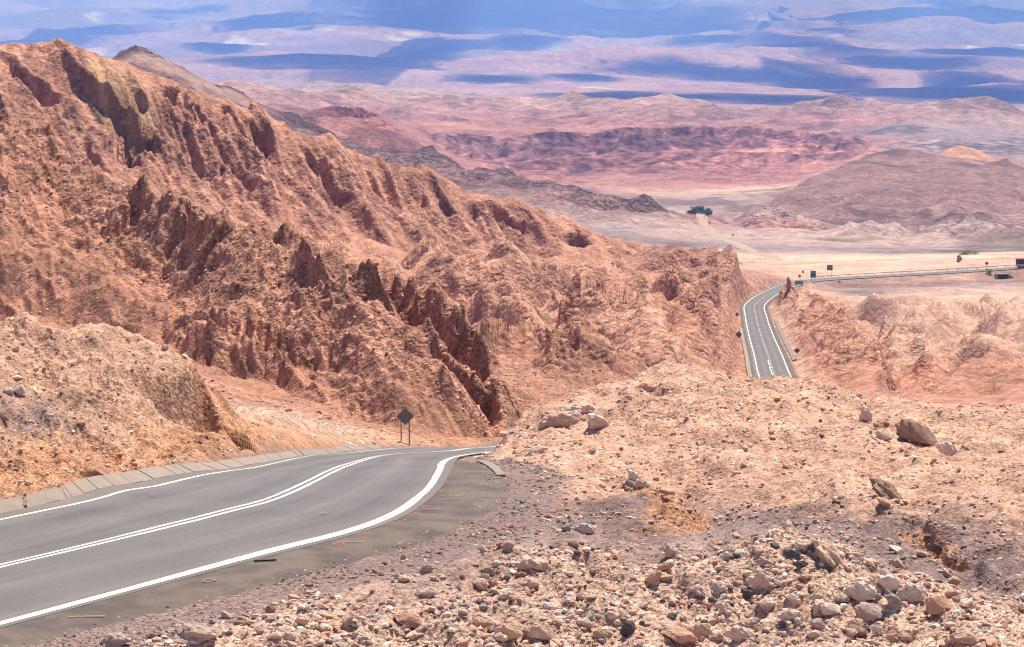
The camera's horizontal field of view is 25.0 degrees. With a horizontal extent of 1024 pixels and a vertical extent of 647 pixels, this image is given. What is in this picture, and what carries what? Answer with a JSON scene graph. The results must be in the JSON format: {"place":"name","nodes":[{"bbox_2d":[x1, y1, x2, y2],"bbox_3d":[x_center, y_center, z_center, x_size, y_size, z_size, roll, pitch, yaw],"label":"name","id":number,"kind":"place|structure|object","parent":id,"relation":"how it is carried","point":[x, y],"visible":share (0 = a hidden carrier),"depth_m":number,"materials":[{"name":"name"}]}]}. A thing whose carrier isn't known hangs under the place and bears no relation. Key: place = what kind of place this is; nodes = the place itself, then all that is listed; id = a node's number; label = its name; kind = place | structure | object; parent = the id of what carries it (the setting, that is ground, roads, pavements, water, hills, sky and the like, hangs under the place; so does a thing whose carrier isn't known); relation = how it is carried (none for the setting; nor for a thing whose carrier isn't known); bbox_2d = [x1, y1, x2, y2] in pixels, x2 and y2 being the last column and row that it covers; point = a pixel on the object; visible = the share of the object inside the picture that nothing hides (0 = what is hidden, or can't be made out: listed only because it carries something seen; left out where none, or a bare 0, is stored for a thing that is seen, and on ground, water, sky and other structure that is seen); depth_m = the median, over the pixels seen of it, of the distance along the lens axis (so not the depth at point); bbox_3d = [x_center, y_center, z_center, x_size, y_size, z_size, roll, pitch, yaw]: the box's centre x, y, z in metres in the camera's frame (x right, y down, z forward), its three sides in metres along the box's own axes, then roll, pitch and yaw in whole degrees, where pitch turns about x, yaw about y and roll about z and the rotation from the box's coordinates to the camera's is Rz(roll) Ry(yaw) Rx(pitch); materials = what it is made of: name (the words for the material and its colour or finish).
{"place":"outdoors","nodes":[
{"label":"outdoors","id":0,"kind":"place"},
{"bbox_2d":[0,453,510,646],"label":"road shoulder","id":1,"kind":"object","parent":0,"point":[458,491],"visible":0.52,"depth_m":45.65},
{"bbox_2d":[3,460,551,646],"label":"rubble","id":2,"kind":"object","parent":1,"relation":"on","point":[332,567],"visible":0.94,"depth_m":45.77,"materials":[{"name":"gravel"}]},
{"bbox_2d":[477,460,505,476],"bbox_3d":[-0.541,3.881,59.837,0.214,0.938,5.812,-1,6,-6],"label":"gutter","id":3,"kind":"object","parent":1,"relation":"on","point":[496,470],"visible":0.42,"depth_m":58.93,"materials":[{"name":"concrete"}]},
{"bbox_2d":[0,266,1022,627],"bbox_3d":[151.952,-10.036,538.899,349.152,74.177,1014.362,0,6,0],"label":"road","id":4,"kind":"structure","parent":0,"point":[100,544],"depth_m":50.58,"materials":[{"name":"asphalt"}]},
{"bbox_2d":[0,445,381,512],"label":"kerb","id":5,"kind":"structure","parent":4,"relation":"on","point":[81,486],"depth_m":57.14,"materials":[{"name":"concrete"}]},
{"bbox_2d":[0,38,1023,448],"bbox_3d":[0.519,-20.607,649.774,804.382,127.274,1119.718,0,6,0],"label":"hillsides","id":6,"kind":"structure","parent":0,"point":[518,284],"depth_m":466.26,"materials":[{"name":"stone"}]},
{"bbox_2d":[0,324,508,458],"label":"talus","id":7,"kind":"structure","parent":6,"relation":"on","point":[503,434],"depth_m":86.27,"materials":[{"name":"stone"}]},
{"bbox_2d":[0,115,581,445],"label":"talus","id":8,"kind":"structure","parent":6,"relation":"on","point":[424,389],"depth_m":200.43,"materials":[{"name":"stone"}]},
{"bbox_2d":[0,112,643,433],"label":"talus","id":9,"kind":"structure","parent":6,"relation":"on","point":[310,358],"depth_m":220.70,"materials":[{"name":"stone"}]},
{"bbox_2d":[397,408,413,445],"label":"warning sign","id":10,"kind":"object","parent":6,"relation":"on","point":[405,416],"visible":0.92,"depth_m":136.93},
{"bbox_2d":[774,318,796,360],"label":"gutter","id":11,"kind":"object","parent":6,"relation":"on","point":[787,345],"visible":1,"depth_m":640.38,"materials":[{"name":"concrete"}]},
{"bbox_2d":[816,265,1011,277],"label":"guard rail","id":12,"kind":"object","parent":6,"relation":"on","point":[912,271],"visible":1,"depth_m":1005.41,"materials":[{"name":"metal"}]},
{"bbox_2d":[0,312,1023,646],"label":"ground","id":13,"kind":"structure","parent":0,"point":[194,400],"depth_m":55.74,"materials":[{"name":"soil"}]},
{"bbox_2d":[13,384,25,394],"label":"boulder","id":14,"kind":"object","parent":13,"relation":"on","point":[18,389],"visible":1,"depth_m":64.60,"materials":[{"name":"stone"}]},
{"bbox_2d":[86,467,111,477],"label":"boulder","id":15,"kind":"object","parent":13,"relation":"on","point":[91,472],"visible":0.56,"depth_m":55.80,"materials":[{"name":"stone"}]},
{"bbox_2d":[99,632,131,646],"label":"boulder","id":16,"kind":"object","parent":13,"relation":"on","point":[115,639],"visible":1,"depth_m":39.12,"materials":[{"name":"stone"}]},
{"bbox_2d":[168,622,218,644],"bbox_3d":[-5.317,5.171,38.479,0.882,0.378,0.488,-3,6,0],"label":"boulder","id":17,"kind":"object","parent":13,"relation":"on","point":[193,633],"visible":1,"depth_m":38.36,"materials":[{"name":"stone"}]},
{"bbox_2d":[268,630,281,638],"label":"boulder","id":18,"kind":"object","parent":13,"relation":"on","point":[274,634],"visible":1,"depth_m":38.24,"materials":[{"name":"stone"}]},
{"bbox_2d":[281,632,296,639],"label":"stone","id":19,"kind":"object","parent":13,"relation":"on","point":[289,636],"visible":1,"depth_m":38.42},
{"bbox_2d":[295,615,309,625],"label":"stone","id":20,"kind":"object","parent":13,"relation":"on","point":[302,620],"visible":1,"depth_m":39.44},
{"bbox_2d":[341,615,352,627],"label":"stone","id":21,"kind":"object","parent":13,"relation":"on","point":[346,619],"visible":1,"depth_m":39.21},
{"bbox_2d":[398,574,410,581],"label":"stone","id":22,"kind":"object","parent":13,"relation":"on","point":[403,577],"visible":1,"depth_m":43.88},
{"bbox_2d":[393,613,421,628],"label":"boulder","id":23,"kind":"object","parent":13,"relation":"on","point":[412,620],"visible":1,"depth_m":40.09,"materials":[{"name":"stone"}]},
{"bbox_2d":[419,564,434,573],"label":"stone","id":24,"kind":"object","parent":13,"relation":"on","point":[426,568],"visible":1,"depth_m":44.59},
{"bbox_2d":[421,587,438,597],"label":"boulder","id":25,"kind":"object","parent":13,"relation":"on","point":[429,592],"visible":1,"depth_m":42.26,"materials":[{"name":"stone"}]},
{"bbox_2d":[466,617,491,628],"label":"boulder","id":26,"kind":"object","parent":13,"relation":"on","point":[477,622],"visible":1,"depth_m":39.55,"materials":[{"name":"stone"}]},
{"bbox_2d":[473,578,488,590],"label":"boulder","id":27,"kind":"object","parent":13,"relation":"on","point":[482,584],"visible":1,"depth_m":44.12,"materials":[{"name":"stone"}]},
{"bbox_2d":[489,632,507,641],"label":"stone","id":28,"kind":"object","parent":13,"relation":"on","point":[500,636],"visible":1,"depth_m":39.00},
{"bbox_2d":[498,591,511,598],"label":"stone","id":29,"kind":"object","parent":13,"relation":"on","point":[504,595],"visible":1,"depth_m":40.83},
{"bbox_2d":[493,618,522,641],"bbox_3d":[-0.069,5.241,39.231,0.509,0.495,0.271,-1,14,-11],"label":"boulder","id":30,"kind":"object","parent":13,"relation":"on","point":[510,629],"visible":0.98,"depth_m":39.15,"materials":[{"name":"stone"}]},
{"bbox_2d":[502,540,513,550],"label":"stone","id":31,"kind":"object","parent":13,"relation":"on","point":[508,545],"visible":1,"depth_m":45.41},
{"bbox_2d":[0,318,1023,646],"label":"rubble","id":32,"kind":"object","parent":13,"relation":"on","point":[646,594],"visible":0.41,"depth_m":58.78,"materials":[{"name":"stone"}]},
{"bbox_2d":[512,555,551,571],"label":"boulder","id":33,"kind":"object","parent":13,"relation":"on","point":[525,562],"visible":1,"depth_m":44.65,"materials":[{"name":"stone"}]},
{"bbox_2d":[525,577,539,587],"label":"boulder","id":34,"kind":"object","parent":13,"relation":"on","point":[532,582],"visible":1,"depth_m":44.20,"materials":[{"name":"stone"}]},
{"bbox_2d":[528,443,548,453],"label":"boulder","id":35,"kind":"object","parent":13,"relation":"on","point":[537,448],"visible":0.91,"depth_m":64.50,"materials":[{"name":"stone"}]},
{"bbox_2d":[530,622,553,640],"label":"boulder","id":36,"kind":"object","parent":13,"relation":"on","point":[544,629],"visible":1,"depth_m":39.27,"materials":[{"name":"stone"}]},
{"bbox_2d":[537,602,560,611],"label":"boulder","id":37,"kind":"object","parent":13,"relation":"on","point":[546,606],"visible":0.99,"depth_m":40.70,"materials":[{"name":"stone"}]},
{"bbox_2d":[538,409,581,428],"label":"boulder","id":38,"kind":"object","parent":13,"relation":"on","point":[565,419],"visible":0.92,"depth_m":71.51,"materials":[{"name":"stone"}]},
{"bbox_2d":[560,403,595,412],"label":"boulder","id":39,"kind":"object","parent":13,"relation":"on","point":[586,407],"visible":0.75,"depth_m":73.62,"materials":[{"name":"stone"}]},
{"bbox_2d":[135,528,1023,646],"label":"rubble","id":40,"kind":"object","parent":13,"relation":"on","point":[375,617],"visible":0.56,"depth_m":40.47,"materials":[{"name":"stone"}]},
{"bbox_2d":[832,595,849,602],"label":"stone","id":41,"kind":"object","parent":40,"relation":"on","point":[843,598],"visible":1,"depth_m":40.53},
{"bbox_2d":[573,523,596,533],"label":"boulder","id":42,"kind":"object","parent":13,"relation":"on","point":[585,528],"visible":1,"depth_m":49.05,"materials":[{"name":"stone"}]},
{"bbox_2d":[581,616,592,629],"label":"boulder","id":43,"kind":"object","parent":13,"relation":"on","point":[586,621],"visible":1,"depth_m":40.02,"materials":[{"name":"stone"}]},
{"bbox_2d":[586,410,609,428],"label":"boulder","id":44,"kind":"object","parent":13,"relation":"on","point":[596,419],"visible":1,"depth_m":66.74,"materials":[{"name":"stone"}]},
{"bbox_2d":[591,629,607,641],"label":"stone","id":45,"kind":"object","parent":13,"relation":"on","point":[599,633],"visible":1,"depth_m":39.75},
{"bbox_2d":[607,611,619,620],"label":"stone","id":46,"kind":"object","parent":13,"relation":"on","point":[612,616],"visible":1,"depth_m":40.27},
{"bbox_2d":[620,620,635,635],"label":"boulder","id":47,"kind":"object","parent":13,"relation":"on","point":[627,627],"visible":1,"depth_m":39.80,"materials":[{"name":"stone"}]},
{"bbox_2d":[622,479,635,488],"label":"boulder","id":48,"kind":"object","parent":13,"relation":"on","point":[629,483],"visible":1,"depth_m":57.33,"materials":[{"name":"stone"}]},
{"bbox_2d":[628,467,639,480],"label":"boulder","id":49,"kind":"object","parent":13,"relation":"on","point":[633,474],"visible":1,"depth_m":57.43,"materials":[{"name":"stone"}]},
{"bbox_2d":[633,479,646,487],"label":"boulder","id":50,"kind":"object","parent":13,"relation":"on","point":[638,483],"visible":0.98,"depth_m":57.10,"materials":[{"name":"stone"}]},
{"bbox_2d":[637,382,655,391],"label":"boulder","id":51,"kind":"object","parent":13,"relation":"on","point":[647,386],"visible":1,"depth_m":77.38,"materials":[{"name":"stone"}]},
{"bbox_2d":[645,570,662,586],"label":"boulder","id":52,"kind":"object","parent":13,"relation":"on","point":[653,578],"visible":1,"depth_m":42.00,"materials":[{"name":"stone"}]},
{"bbox_2d":[647,485,675,495],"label":"boulder","id":53,"kind":"object","parent":13,"relation":"on","point":[664,491],"visible":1,"depth_m":52.18,"materials":[{"name":"stone"}]},
{"bbox_2d":[657,561,673,571],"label":"stone","id":54,"kind":"object","parent":13,"relation":"on","point":[663,566],"visible":1,"depth_m":42.36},
{"bbox_2d":[658,543,677,556],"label":"stone","id":55,"kind":"object","parent":13,"relation":"on","point":[668,549],"visible":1,"depth_m":46.47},
{"bbox_2d":[659,622,697,644],"bbox_3d":[2.837,5.285,39.206,0.662,0.428,0.476,6,0,-1],"label":"boulder","id":56,"kind":"object","parent":13,"relation":"on","point":[679,633],"visible":1,"depth_m":39.04,"materials":[{"name":"stone"}]},
{"bbox_2d":[690,623,710,635],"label":"stone","id":57,"kind":"object","parent":13,"relation":"on","point":[700,626],"visible":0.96,"depth_m":39.67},
{"bbox_2d":[693,584,710,594],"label":"stone","id":58,"kind":"object","parent":13,"relation":"on","point":[699,589],"visible":1,"depth_m":41.22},
{"bbox_2d":[692,627,712,636],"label":"boulder","id":59,"kind":"object","parent":13,"relation":"on","point":[707,631],"visible":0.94,"depth_m":39.67,"materials":[{"name":"stone"}]},
{"bbox_2d":[708,633,723,640],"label":"stone","id":60,"kind":"object","parent":13,"relation":"on","point":[716,637],"visible":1,"depth_m":39.62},
{"bbox_2d":[709,581,727,594],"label":"stone","id":61,"kind":"object","parent":13,"relation":"on","point":[717,587],"visible":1,"depth_m":41.13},
{"bbox_2d":[715,601,730,612],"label":"stone","id":62,"kind":"object","parent":13,"relation":"on","point":[721,606],"visible":1,"depth_m":40.45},
{"bbox_2d":[718,549,740,559],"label":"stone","id":63,"kind":"object","parent":13,"relation":"on","point":[736,555],"visible":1,"depth_m":42.47,"materials":[{"name":"stone"}]},
{"bbox_2d":[722,626,753,641],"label":"boulder","id":64,"kind":"object","parent":13,"relation":"on","point":[736,633],"visible":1,"depth_m":39.25,"materials":[{"name":"stone"}]},
{"bbox_2d":[740,586,756,598],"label":"stone","id":65,"kind":"object","parent":13,"relation":"on","point":[748,592],"visible":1,"depth_m":41.14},
{"bbox_2d":[744,617,760,627],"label":"stone","id":66,"kind":"object","parent":13,"relation":"on","point":[751,622],"visible":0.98,"depth_m":39.77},
{"bbox_2d":[745,567,774,590],"bbox_3d":[4.492,4.647,41.581,0.582,0.508,0.251,1,6,10],"label":"boulder","id":67,"kind":"object","parent":13,"relation":"on","point":[759,578],"visible":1,"depth_m":41.51,"materials":[{"name":"stone"}]},
{"bbox_2d":[754,556,772,565],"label":"stone","id":68,"kind":"object","parent":13,"relation":"on","point":[763,561],"visible":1,"depth_m":41.88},
{"bbox_2d":[759,595,775,607],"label":"stone","id":69,"kind":"object","parent":13,"relation":"on","point":[767,601],"visible":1,"depth_m":40.70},
{"bbox_2d":[776,608,803,619],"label":"boulder","id":70,"kind":"object","parent":13,"relation":"on","point":[789,613],"visible":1,"depth_m":39.66,"materials":[{"name":"stone"}]},
{"bbox_2d":[785,591,801,605],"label":"boulder","id":71,"kind":"object","parent":13,"relation":"on","point":[793,598],"visible":1,"depth_m":40.55,"materials":[{"name":"stone"}]},
{"bbox_2d":[783,549,803,558],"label":"stone","id":72,"kind":"object","parent":13,"relation":"on","point":[793,553],"visible":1,"depth_m":41.88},
{"bbox_2d":[791,561,808,567],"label":"stone","id":73,"kind":"object","parent":13,"relation":"on","point":[799,564],"visible":1,"depth_m":41.54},
{"bbox_2d":[792,536,809,549],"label":"boulder","id":74,"kind":"object","parent":13,"relation":"on","point":[802,542],"visible":1,"depth_m":42.05,"materials":[{"name":"stone"}]},
{"bbox_2d":[810,618,825,630],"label":"boulder","id":75,"kind":"object","parent":13,"relation":"on","point":[817,624],"visible":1,"depth_m":39.39,"materials":[{"name":"stone"}]},
{"bbox_2d":[812,599,824,614],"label":"stone","id":76,"kind":"object","parent":13,"relation":"on","point":[817,603],"visible":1,"depth_m":40.26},
{"bbox_2d":[812,538,844,567],"bbox_3d":[5.791,4.229,41.959,0.883,0.414,0.489,44,-7,-8],"label":"boulder","id":77,"kind":"object","parent":13,"relation":"on","point":[828,553],"visible":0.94,"depth_m":41.84,"materials":[{"name":"stone"}]},
{"bbox_2d":[820,602,840,614],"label":"boulder","id":78,"kind":"object","parent":13,"relation":"on","point":[827,608],"visible":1,"depth_m":40.16,"materials":[{"name":"stone"}]},
{"bbox_2d":[845,628,857,636],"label":"stone","id":79,"kind":"object","parent":13,"relation":"on","point":[850,632],"visible":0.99,"depth_m":39.72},
{"bbox_2d":[847,618,863,625],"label":"stone","id":80,"kind":"object","parent":13,"relation":"on","point":[857,621],"visible":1,"depth_m":39.95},
{"bbox_2d":[844,624,867,636],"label":"boulder","id":81,"kind":"object","parent":13,"relation":"on","point":[861,630],"visible":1,"depth_m":39.77,"materials":[{"name":"stone"}]},
{"bbox_2d":[847,550,865,559],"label":"stone","id":82,"kind":"object","parent":13,"relation":"on","point":[856,554],"visible":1,"depth_m":42.19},
{"bbox_2d":[842,581,881,601],"bbox_3d":[6.177,4.743,40.708,0.696,0.423,0.299,1,6,12],"label":"boulder","id":83,"kind":"object","parent":13,"relation":"on","point":[861,591],"visible":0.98,"depth_m":40.60,"materials":[{"name":"stone"}]},
{"bbox_2d":[859,403,871,421],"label":"boulder","id":84,"kind":"object","parent":13,"relation":"on","point":[865,415],"visible":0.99,"depth_m":67.59,"materials":[{"name":"stone"}]},
{"bbox_2d":[854,602,883,621],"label":"boulder","id":85,"kind":"object","parent":13,"relation":"on","point":[865,611],"visible":1,"depth_m":40.12,"materials":[{"name":"stone"}]},
{"bbox_2d":[870,624,883,635],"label":"stone","id":86,"kind":"object","parent":13,"relation":"on","point":[876,628],"visible":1,"depth_m":39.64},
{"bbox_2d":[875,429,892,440],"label":"boulder","id":87,"kind":"object","parent":13,"relation":"on","point":[882,434],"visible":1,"depth_m":62.50,"materials":[{"name":"stone"}]},
{"bbox_2d":[877,496,890,505],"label":"boulder","id":88,"kind":"object","parent":13,"relation":"on","point":[883,501],"visible":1,"depth_m":52.89,"materials":[{"name":"stone"}]},
{"bbox_2d":[869,477,902,499],"bbox_3d":[8.758,3.916,53.945,0.971,0.413,0.537,35,6,-3],"label":"boulder","id":89,"kind":"object","parent":13,"relation":"on","point":[883,488],"visible":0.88,"depth_m":53.83,"materials":[{"name":"stone"}]},
{"bbox_2d":[876,568,899,590],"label":"boulder","id":90,"kind":"object","parent":13,"relation":"on","point":[887,580],"visible":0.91,"depth_m":40.69,"materials":[{"name":"stone"}]},
{"bbox_2d":[885,633,900,641],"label":"stone","id":91,"kind":"object","parent":13,"relation":"on","point":[889,637],"visible":1,"depth_m":39.31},
{"bbox_2d":[884,589,902,608],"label":"boulder","id":92,"kind":"object","parent":13,"relation":"on","point":[894,600],"visible":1,"depth_m":40.16,"materials":[{"name":"stone"}]},
{"bbox_2d":[889,545,904,554],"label":"stone","id":93,"kind":"object","parent":13,"relation":"on","point":[897,550],"visible":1,"depth_m":47.42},
{"bbox_2d":[888,557,908,569],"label":"stone","id":94,"kind":"object","parent":13,"relation":"on","point":[897,562],"visible":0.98,"depth_m":46.04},
{"bbox_2d":[901,633,914,641],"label":"stone","id":95,"kind":"object","parent":13,"relation":"on","point":[907,637],"visible":1,"depth_m":39.00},
{"bbox_2d":[896,583,927,602],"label":"boulder","id":96,"kind":"object","parent":13,"relation":"on","point":[911,592],"visible":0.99,"depth_m":40.57,"materials":[{"name":"stone"}]},
{"bbox_2d":[898,418,937,445],"bbox_3d":[11.401,3.099,64.864,1.238,0.603,0.701,26,1,-3],"label":"boulder","id":97,"kind":"object","parent":13,"relation":"on","point":[911,430],"visible":0.98,"depth_m":64.64,"materials":[{"name":"stone"}]},
{"bbox_2d":[929,542,944,554],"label":"stone","id":98,"kind":"object","parent":13,"relation":"on","point":[936,548],"visible":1,"depth_m":49.49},
{"bbox_2d":[925,594,951,614],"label":"boulder","id":99,"kind":"object","parent":13,"relation":"on","point":[936,604],"visible":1,"depth_m":40.12,"materials":[{"name":"stone"}]},
{"bbox_2d":[937,567,953,577],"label":"stone","id":100,"kind":"object","parent":13,"relation":"on","point":[947,573],"visible":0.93,"depth_m":46.96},
{"bbox_2d":[935,441,957,455],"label":"boulder","id":101,"kind":"object","parent":13,"relation":"on","point":[946,448],"visible":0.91,"depth_m":61.85,"materials":[{"name":"stone"}]},
{"bbox_2d":[943,589,957,598],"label":"stone","id":102,"kind":"object","parent":13,"relation":"on","point":[951,593],"visible":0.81,"depth_m":42.33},
{"bbox_2d":[945,575,960,585],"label":"stone","id":103,"kind":"object","parent":13,"relation":"on","point":[954,580],"visible":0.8,"depth_m":46.35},
{"bbox_2d":[949,630,979,645],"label":"boulder","id":104,"kind":"object","parent":13,"relation":"on","point":[966,637],"visible":1,"depth_m":38.47,"materials":[{"name":"stone"}]},
{"bbox_2d":[959,596,972,606],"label":"stone","id":105,"kind":"object","parent":13,"relation":"on","point":[965,602],"visible":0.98,"depth_m":42.18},
{"bbox_2d":[0,0,1023,108],"bbox_3d":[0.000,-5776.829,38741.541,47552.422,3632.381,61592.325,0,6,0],"label":"sky","id":106,"kind":"structure","parent":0,"point":[749,54],"depth_m":26330.64,"materials":[{"name":"blue"}]},
{"bbox_2d":[112,45,1023,261],"bbox_3d":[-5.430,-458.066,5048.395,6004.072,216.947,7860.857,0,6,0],"label":"valley hills","id":107,"kind":"structure","parent":0,"point":[840,177],"depth_m":3435.97,"materials":[{"name":"stone"}]},
{"bbox_2d":[677,210,785,260],"bbox_3d":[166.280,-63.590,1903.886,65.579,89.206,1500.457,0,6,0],"label":"dirt track","id":108,"kind":"structure","parent":0,"point":[703,221],"depth_m":1595.98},
{"bbox_2d":[740,268,989,377],"bbox_3d":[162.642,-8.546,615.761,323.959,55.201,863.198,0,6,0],"label":"road shoulder","id":109,"kind":"object","parent":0,"point":[749,353],"visible":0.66,"depth_m":666.33},
{"bbox_2d":[739,327,751,377],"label":"gutter","id":110,"kind":"object","parent":109,"relation":"on","point":[748,368],"visible":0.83,"depth_m":580.29,"materials":[{"name":"concrete"}]},
{"bbox_2d":[765,268,1023,378],"bbox_3d":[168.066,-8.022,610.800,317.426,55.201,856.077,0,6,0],"label":"road shoulder","id":111,"kind":"object","parent":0,"point":[791,369],"visible":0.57,"depth_m":695.58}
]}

